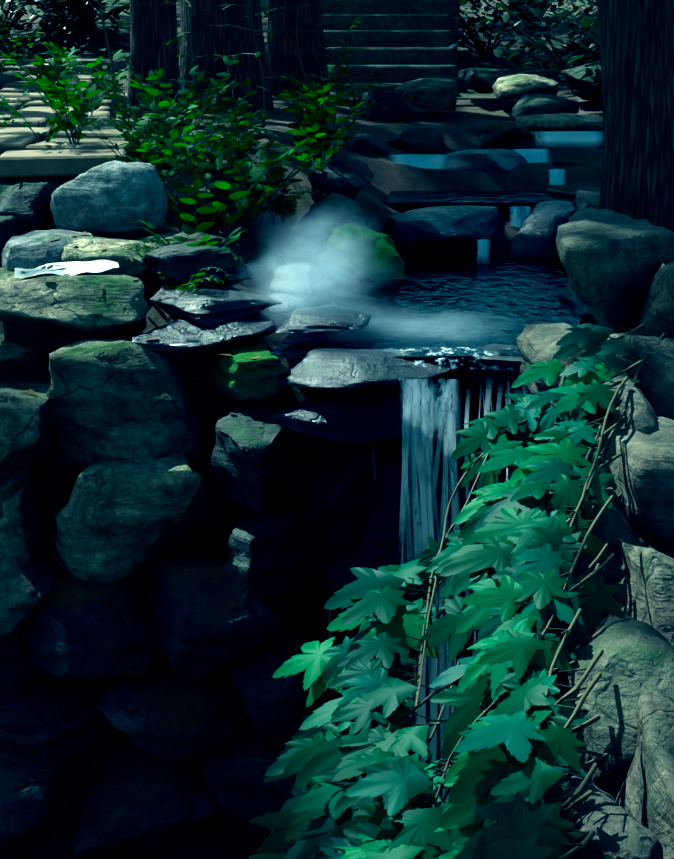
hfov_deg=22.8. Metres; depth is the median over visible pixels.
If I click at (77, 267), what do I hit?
sheet on rock
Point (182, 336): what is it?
rock slab
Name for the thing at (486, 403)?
waterfall strands
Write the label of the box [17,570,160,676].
rock
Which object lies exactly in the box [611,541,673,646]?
bank rock
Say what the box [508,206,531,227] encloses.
water cascade
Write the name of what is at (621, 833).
bank rock
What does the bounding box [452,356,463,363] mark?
pebble rock
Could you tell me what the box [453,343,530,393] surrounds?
lip rock
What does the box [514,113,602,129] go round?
ledge rock
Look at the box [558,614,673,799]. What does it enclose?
bank rock
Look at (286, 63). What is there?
tree
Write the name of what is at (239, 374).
moss chunk rock
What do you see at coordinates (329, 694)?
cliff rock
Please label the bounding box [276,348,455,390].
lip rock
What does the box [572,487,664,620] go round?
bank rock
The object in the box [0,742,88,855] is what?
rock
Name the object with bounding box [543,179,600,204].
ledge rock
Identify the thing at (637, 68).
tree
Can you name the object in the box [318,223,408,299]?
mossy pool rock
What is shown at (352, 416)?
lip rock
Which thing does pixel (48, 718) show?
rock
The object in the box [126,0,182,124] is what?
tree
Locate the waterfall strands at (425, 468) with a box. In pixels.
[398,379,459,799]
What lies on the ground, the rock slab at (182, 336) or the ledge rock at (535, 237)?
the ledge rock at (535, 237)
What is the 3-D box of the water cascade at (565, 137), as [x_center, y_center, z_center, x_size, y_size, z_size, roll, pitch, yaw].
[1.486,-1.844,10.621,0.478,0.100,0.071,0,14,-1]
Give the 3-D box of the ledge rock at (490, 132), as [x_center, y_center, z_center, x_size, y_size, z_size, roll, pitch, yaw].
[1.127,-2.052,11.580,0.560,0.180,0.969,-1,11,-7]
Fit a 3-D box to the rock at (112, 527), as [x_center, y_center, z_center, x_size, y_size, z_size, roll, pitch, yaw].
[-0.751,0.309,6.183,0.602,0.482,0.571,-5,14,-5]
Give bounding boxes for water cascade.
[388,154,447,168]
[476,239,490,263]
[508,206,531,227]
[510,149,549,162]
[535,131,602,146]
[548,169,565,184]
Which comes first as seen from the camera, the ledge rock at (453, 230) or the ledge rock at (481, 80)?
the ledge rock at (453, 230)
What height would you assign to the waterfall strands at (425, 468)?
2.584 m
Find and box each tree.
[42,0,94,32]
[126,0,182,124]
[179,0,273,112]
[266,0,329,96]
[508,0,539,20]
[598,0,673,231]
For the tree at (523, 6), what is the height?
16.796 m
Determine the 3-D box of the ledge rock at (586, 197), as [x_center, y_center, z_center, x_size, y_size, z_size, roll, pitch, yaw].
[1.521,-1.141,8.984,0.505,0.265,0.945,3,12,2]
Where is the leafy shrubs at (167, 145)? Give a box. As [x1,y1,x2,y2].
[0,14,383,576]
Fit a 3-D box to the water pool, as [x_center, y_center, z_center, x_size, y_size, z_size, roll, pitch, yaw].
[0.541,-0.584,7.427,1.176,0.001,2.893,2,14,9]
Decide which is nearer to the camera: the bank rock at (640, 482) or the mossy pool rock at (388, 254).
the bank rock at (640, 482)
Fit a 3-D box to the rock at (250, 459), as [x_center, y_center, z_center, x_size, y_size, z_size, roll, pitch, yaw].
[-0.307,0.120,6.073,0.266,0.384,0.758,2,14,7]
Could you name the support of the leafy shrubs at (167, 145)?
on the ground
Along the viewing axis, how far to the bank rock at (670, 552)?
3.62 m
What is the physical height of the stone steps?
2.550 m
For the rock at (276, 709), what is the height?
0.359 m
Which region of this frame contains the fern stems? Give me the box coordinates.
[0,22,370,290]
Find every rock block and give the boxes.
[0,377,54,471]
[46,338,204,467]
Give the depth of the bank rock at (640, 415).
3.93 m
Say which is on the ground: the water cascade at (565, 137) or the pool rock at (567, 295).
the pool rock at (567, 295)
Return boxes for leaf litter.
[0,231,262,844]
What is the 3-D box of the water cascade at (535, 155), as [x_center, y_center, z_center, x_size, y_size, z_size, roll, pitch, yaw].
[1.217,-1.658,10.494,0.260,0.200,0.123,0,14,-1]
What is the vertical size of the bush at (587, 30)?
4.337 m
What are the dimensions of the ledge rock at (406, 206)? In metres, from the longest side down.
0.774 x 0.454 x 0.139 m
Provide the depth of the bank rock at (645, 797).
2.65 m
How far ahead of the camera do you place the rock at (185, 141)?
9.20 m
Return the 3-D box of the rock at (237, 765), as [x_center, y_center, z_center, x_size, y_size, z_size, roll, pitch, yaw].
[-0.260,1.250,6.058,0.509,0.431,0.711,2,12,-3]
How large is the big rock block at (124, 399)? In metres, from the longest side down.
0.574 x 0.475 x 0.458 m
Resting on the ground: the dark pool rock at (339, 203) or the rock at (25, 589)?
the dark pool rock at (339, 203)
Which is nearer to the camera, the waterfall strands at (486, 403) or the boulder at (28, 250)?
the waterfall strands at (486, 403)
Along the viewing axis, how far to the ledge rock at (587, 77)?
13.30 m
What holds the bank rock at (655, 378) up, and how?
on the ground
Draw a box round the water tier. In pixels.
[386,191,574,202]
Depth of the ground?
8.29 m
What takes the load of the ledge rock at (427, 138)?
on the ground
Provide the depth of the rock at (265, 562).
5.87 m
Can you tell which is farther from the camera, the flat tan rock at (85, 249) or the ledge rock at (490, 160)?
the ledge rock at (490, 160)
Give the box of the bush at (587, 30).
[0,0,601,110]
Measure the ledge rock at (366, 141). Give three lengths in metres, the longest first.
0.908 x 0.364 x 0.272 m
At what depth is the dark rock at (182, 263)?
6.64 m
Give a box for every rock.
[0,182,56,234]
[0,215,21,266]
[0,267,25,285]
[0,272,148,338]
[0,333,44,369]
[0,464,44,564]
[0,540,57,635]
[0,674,119,762]
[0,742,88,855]
[14,260,118,277]
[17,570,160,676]
[55,454,214,582]
[61,235,161,277]
[73,731,216,855]
[97,655,248,765]
[134,230,228,246]
[139,243,252,290]
[141,555,284,680]
[163,174,228,208]
[177,136,219,154]
[197,719,295,832]
[208,339,290,401]
[211,396,291,514]
[223,501,305,609]
[229,621,318,749]
[266,388,420,442]
[269,262,332,314]
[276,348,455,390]
[292,193,373,251]
[308,157,373,202]
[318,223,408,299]
[319,441,476,637]
[319,655,459,799]
[342,129,390,155]
[357,89,413,121]
[382,205,504,257]
[388,123,446,154]
[392,203,457,210]
[394,78,456,110]
[443,149,527,171]
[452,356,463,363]
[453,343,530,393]
[458,68,510,93]
[458,202,539,212]
[463,121,533,145]
[492,74,558,99]
[507,201,576,258]
[510,94,578,121]
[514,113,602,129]
[516,323,581,394]
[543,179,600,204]
[550,361,657,456]
[553,147,602,165]
[555,207,673,332]
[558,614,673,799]
[559,285,597,324]
[561,62,601,101]
[563,775,662,858]
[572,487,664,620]
[575,187,599,209]
[581,122,602,147]
[599,417,673,551]
[607,331,673,419]
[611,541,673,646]
[616,687,673,858]
[635,261,673,337]
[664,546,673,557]
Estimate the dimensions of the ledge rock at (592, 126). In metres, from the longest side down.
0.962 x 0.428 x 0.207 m
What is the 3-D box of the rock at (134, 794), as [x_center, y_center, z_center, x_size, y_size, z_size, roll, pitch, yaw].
[-0.687,1.250,6.090,0.514,0.318,0.735,-1,17,-5]
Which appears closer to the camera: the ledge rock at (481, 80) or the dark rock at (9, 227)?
the dark rock at (9, 227)
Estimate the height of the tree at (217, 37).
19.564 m
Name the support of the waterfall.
on the ground
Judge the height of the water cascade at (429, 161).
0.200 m
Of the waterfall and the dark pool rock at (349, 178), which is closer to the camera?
the waterfall
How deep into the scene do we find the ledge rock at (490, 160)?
10.19 m
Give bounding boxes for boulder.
[1,229,93,273]
[50,160,166,233]
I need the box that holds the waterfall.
[399,378,461,799]
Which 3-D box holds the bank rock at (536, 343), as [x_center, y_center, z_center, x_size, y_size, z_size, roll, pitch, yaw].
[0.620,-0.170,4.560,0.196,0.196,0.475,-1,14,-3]
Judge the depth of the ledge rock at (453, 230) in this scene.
8.65 m
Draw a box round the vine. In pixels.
[248,323,664,858]
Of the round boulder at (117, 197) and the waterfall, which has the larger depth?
the round boulder at (117, 197)
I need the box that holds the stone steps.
[322,0,459,93]
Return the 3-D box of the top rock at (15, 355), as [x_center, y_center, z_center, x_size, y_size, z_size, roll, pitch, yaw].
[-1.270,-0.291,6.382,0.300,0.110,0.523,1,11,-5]
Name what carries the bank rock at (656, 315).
on the ground
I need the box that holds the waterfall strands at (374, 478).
[328,441,375,638]
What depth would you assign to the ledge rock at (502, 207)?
9.41 m
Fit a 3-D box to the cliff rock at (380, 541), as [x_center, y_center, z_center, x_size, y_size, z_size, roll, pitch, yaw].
[0.275,0.472,6.616,0.825,0.920,0.677,-1,11,-6]
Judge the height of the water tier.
0.001 m
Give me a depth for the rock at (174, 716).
5.79 m
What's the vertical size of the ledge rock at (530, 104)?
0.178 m
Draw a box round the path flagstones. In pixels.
[0,58,178,177]
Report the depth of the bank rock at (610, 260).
4.80 m
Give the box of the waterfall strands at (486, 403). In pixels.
[454,378,526,760]
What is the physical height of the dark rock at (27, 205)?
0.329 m
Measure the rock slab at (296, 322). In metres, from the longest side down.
0.464 x 0.341 x 0.072 m
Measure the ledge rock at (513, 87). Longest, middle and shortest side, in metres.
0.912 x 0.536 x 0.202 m
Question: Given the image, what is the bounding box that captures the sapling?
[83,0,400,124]
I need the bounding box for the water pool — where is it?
[271,255,582,357]
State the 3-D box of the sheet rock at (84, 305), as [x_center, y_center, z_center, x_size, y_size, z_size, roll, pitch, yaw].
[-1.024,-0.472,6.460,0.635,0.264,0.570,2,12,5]
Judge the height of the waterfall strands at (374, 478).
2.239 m
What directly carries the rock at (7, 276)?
on the sheet rock at (84, 305)
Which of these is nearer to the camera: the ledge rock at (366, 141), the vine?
the vine
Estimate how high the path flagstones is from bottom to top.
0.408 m
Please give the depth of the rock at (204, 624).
5.82 m
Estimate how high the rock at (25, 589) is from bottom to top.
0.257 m
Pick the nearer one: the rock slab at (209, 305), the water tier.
the rock slab at (209, 305)
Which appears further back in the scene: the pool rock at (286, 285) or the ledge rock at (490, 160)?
the ledge rock at (490, 160)
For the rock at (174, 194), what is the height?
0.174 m
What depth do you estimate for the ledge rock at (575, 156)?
10.35 m
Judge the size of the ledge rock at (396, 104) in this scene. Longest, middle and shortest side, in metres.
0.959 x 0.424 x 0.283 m
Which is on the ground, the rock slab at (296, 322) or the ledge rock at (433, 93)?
the ledge rock at (433, 93)
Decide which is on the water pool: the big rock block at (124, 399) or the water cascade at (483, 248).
the water cascade at (483, 248)
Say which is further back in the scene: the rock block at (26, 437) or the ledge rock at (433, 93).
the ledge rock at (433, 93)
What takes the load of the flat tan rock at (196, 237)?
on the ground
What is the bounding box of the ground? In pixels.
[0,0,602,858]
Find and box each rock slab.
[131,312,275,356]
[149,285,281,326]
[274,305,372,334]
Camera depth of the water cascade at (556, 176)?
9.79 m

